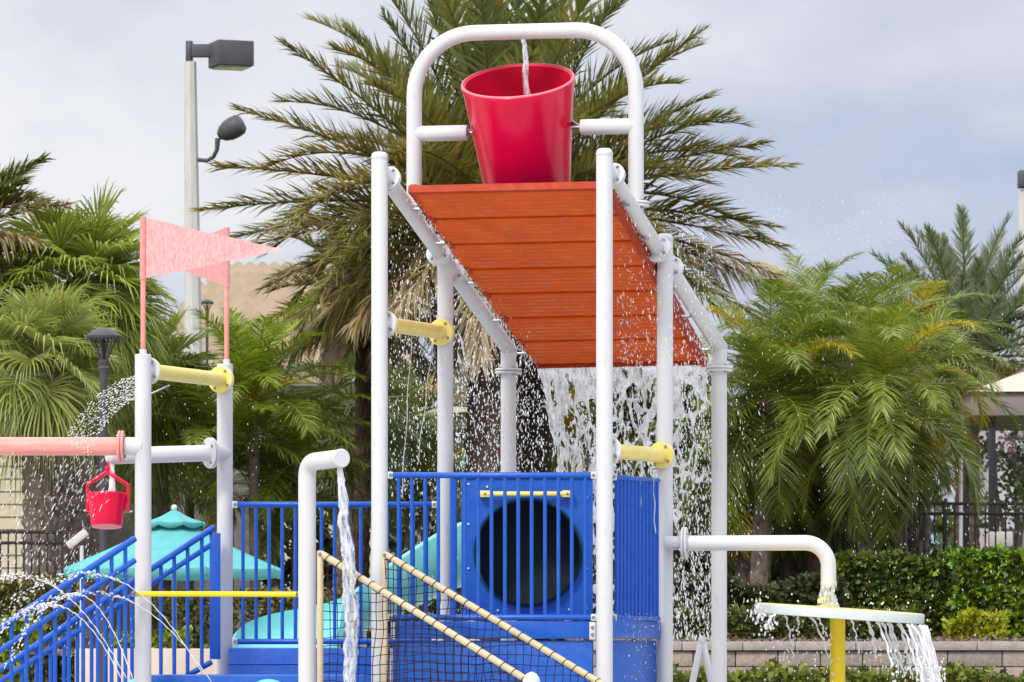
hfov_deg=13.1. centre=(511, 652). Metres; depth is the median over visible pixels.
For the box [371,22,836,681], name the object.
water play tower
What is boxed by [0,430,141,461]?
water pipe
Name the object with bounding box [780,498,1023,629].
iron fence
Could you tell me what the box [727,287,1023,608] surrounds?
feather palm
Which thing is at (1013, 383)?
pavilion
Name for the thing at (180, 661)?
planter wall
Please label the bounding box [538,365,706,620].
water curtain
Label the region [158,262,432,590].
tiled house
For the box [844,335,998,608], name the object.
feather palm
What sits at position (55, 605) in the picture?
water jet
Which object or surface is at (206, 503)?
feather palm
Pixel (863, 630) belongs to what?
shrub
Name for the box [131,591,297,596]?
yellow bar
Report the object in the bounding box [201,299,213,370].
lamp post
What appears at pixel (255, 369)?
feather palm
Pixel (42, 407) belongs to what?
fan palm
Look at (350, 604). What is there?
water stream
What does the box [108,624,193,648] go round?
shrub
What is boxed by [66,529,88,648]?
ground floodlight
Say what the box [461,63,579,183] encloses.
tipping bucket
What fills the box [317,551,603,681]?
net ramp
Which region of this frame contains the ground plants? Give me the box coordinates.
[673,657,1023,681]
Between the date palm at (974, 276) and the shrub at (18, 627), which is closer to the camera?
the shrub at (18, 627)
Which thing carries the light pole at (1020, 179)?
on the ground
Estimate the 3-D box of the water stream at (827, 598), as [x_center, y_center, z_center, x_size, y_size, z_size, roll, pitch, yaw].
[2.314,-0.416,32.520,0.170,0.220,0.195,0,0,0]
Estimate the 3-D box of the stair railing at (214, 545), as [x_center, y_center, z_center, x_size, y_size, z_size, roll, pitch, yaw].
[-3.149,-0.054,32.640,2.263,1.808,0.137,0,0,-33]
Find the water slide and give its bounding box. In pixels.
[233,522,479,647]
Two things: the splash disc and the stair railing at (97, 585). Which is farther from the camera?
the splash disc
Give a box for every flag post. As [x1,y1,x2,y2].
[105,227,232,673]
[135,216,283,681]
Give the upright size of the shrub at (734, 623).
0.485 m
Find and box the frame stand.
[689,636,710,681]
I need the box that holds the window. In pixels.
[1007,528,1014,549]
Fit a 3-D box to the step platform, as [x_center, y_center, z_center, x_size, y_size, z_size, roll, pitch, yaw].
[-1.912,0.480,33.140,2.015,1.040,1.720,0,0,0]
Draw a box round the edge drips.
[407,190,705,369]
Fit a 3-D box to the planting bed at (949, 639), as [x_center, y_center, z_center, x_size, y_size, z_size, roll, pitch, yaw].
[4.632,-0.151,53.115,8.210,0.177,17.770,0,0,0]
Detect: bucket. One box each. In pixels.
[83,461,132,528]
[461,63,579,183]
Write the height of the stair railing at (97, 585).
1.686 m
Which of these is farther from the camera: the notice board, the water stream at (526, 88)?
the notice board
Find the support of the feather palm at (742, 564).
on the planting bed at (949, 639)
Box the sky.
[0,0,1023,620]
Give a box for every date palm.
[0,151,79,296]
[188,0,809,640]
[261,211,467,638]
[341,103,697,640]
[843,203,1023,549]
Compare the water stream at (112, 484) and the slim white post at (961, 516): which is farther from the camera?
the slim white post at (961, 516)
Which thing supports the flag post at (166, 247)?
on the pool deck
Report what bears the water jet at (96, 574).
attached to the flag post at (166, 247)
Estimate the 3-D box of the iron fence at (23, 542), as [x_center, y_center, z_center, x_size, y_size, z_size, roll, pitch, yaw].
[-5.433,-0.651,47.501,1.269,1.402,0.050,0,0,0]
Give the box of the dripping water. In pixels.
[402,336,655,532]
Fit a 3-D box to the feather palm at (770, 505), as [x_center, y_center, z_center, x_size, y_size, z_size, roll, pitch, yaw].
[2.997,-2.105,48.712,2.964,3.909,3.317,0,0,28]
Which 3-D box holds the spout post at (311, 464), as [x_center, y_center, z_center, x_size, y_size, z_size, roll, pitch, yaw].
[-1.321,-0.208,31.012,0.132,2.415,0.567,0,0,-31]
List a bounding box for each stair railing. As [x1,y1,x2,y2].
[0,525,220,681]
[0,536,136,681]
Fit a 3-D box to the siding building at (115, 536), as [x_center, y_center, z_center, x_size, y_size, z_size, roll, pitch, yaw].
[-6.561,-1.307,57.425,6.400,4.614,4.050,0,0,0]
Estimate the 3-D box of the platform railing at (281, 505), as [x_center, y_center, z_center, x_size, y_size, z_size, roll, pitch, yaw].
[-1.329,-0.599,33.297,1.536,1.076,0.056,0,0,0]
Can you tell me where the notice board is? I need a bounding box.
[989,532,1012,546]
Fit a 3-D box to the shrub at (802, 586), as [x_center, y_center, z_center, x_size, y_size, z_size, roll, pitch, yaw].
[2.591,-0.468,47.356,2.036,0.879,1.180,0,0,0]
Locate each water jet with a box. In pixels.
[0,570,125,677]
[0,601,120,677]
[4,592,133,680]
[9,569,202,673]
[21,589,211,681]
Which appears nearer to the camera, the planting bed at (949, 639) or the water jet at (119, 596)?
the water jet at (119, 596)
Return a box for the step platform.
[127,648,389,681]
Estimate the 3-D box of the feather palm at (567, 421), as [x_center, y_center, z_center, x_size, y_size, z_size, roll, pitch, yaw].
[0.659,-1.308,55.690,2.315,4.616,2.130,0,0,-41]
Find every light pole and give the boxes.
[184,39,253,361]
[1017,170,1023,549]
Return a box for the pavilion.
[955,370,1023,547]
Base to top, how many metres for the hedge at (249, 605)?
1.301 m
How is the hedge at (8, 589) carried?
on the planting bed at (59, 652)
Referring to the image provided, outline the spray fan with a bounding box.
[68,376,169,454]
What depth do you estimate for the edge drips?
33.17 m
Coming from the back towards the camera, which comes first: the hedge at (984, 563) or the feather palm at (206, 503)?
the feather palm at (206, 503)
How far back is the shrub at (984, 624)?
45.46 m
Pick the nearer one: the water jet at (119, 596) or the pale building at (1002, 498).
the water jet at (119, 596)
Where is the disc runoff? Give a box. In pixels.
[747,591,945,681]
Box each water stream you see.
[108,466,115,490]
[337,467,359,681]
[522,42,530,94]
[817,581,839,607]
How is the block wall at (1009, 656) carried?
on the ground
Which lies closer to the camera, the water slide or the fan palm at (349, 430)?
the water slide
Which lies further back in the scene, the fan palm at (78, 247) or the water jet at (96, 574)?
the fan palm at (78, 247)
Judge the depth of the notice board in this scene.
54.98 m
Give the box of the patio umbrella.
[64,505,279,580]
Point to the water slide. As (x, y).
(275, 626)
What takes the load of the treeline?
on the ground
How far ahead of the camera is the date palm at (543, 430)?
54.27 m
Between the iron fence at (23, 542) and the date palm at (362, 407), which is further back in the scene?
the date palm at (362, 407)
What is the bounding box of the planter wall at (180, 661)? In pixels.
[79,649,391,681]
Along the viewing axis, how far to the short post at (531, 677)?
30.06 m
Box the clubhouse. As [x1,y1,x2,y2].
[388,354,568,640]
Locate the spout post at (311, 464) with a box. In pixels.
[298,449,349,681]
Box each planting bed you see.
[18,644,390,655]
[568,632,1023,641]
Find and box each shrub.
[0,610,47,681]
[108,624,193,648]
[673,570,849,637]
[673,601,829,639]
[847,603,922,639]
[941,605,1010,639]
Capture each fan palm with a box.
[0,176,189,680]
[0,274,134,678]
[107,306,233,648]
[265,339,435,591]
[890,303,984,600]
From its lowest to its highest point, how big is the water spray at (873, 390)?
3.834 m
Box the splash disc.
[755,603,924,681]
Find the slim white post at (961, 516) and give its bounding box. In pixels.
[959,416,962,547]
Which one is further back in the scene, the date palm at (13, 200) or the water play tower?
the date palm at (13, 200)
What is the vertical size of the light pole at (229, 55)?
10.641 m
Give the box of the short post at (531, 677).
[523,672,539,681]
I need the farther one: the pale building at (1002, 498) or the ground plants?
the pale building at (1002, 498)
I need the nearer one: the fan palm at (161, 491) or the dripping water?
the dripping water
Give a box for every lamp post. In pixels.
[86,328,120,681]
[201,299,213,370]
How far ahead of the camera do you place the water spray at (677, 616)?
34.34 m
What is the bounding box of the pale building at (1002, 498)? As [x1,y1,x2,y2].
[978,431,1018,549]
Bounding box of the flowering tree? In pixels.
[948,359,1023,583]
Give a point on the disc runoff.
(927, 652)
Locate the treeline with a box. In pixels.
[593,477,953,633]
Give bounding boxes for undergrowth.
[261,367,888,646]
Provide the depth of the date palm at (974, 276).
66.49 m
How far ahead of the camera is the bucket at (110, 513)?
32.59 m
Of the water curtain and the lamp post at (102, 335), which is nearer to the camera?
the water curtain
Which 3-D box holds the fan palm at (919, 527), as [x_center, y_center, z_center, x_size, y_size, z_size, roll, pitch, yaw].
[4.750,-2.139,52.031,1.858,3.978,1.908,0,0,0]
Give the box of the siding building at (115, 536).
[0,366,260,658]
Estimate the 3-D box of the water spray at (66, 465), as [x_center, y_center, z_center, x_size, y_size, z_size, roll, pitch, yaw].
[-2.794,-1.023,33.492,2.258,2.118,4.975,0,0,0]
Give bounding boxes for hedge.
[0,571,88,681]
[128,583,391,648]
[833,546,961,636]
[942,542,1023,637]
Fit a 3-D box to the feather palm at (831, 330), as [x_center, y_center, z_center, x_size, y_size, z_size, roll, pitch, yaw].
[3.598,-2.394,50.527,3.094,4.488,3.030,0,0,0]
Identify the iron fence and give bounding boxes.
[0,530,62,647]
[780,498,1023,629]
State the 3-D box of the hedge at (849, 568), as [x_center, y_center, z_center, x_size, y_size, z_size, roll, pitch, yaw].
[4.132,-0.599,47.832,1.637,1.119,1.143,0,0,0]
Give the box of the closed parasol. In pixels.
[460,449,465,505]
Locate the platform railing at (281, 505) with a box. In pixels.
[232,501,436,644]
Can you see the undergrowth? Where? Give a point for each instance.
(631, 435)
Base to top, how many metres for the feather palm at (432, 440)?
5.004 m
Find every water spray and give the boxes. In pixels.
[0,382,280,656]
[389,204,764,679]
[728,176,1022,642]
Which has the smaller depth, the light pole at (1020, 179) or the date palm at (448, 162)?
the date palm at (448, 162)
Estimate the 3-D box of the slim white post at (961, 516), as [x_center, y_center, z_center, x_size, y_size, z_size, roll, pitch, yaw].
[5.656,-1.564,56.000,0.068,2.928,0.070,0,0,0]
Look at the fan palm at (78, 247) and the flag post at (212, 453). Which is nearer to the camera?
the flag post at (212, 453)
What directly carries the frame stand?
on the pool deck
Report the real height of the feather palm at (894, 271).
4.963 m
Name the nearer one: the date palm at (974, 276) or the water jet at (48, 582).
the water jet at (48, 582)
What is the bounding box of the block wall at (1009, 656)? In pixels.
[593,642,1023,681]
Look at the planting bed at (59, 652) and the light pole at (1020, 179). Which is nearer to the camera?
the planting bed at (59, 652)
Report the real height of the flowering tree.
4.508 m
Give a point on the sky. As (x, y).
(928, 94)
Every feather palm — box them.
[108,403,266,646]
[115,294,369,635]
[188,391,406,612]
[345,361,467,620]
[550,379,649,640]
[633,278,915,587]
[638,376,899,607]
[704,250,963,620]
[708,250,1008,567]
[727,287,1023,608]
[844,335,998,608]
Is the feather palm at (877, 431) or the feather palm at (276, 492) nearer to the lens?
the feather palm at (877, 431)
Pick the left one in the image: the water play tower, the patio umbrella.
the patio umbrella
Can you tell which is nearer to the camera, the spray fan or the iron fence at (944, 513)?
the spray fan
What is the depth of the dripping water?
32.50 m

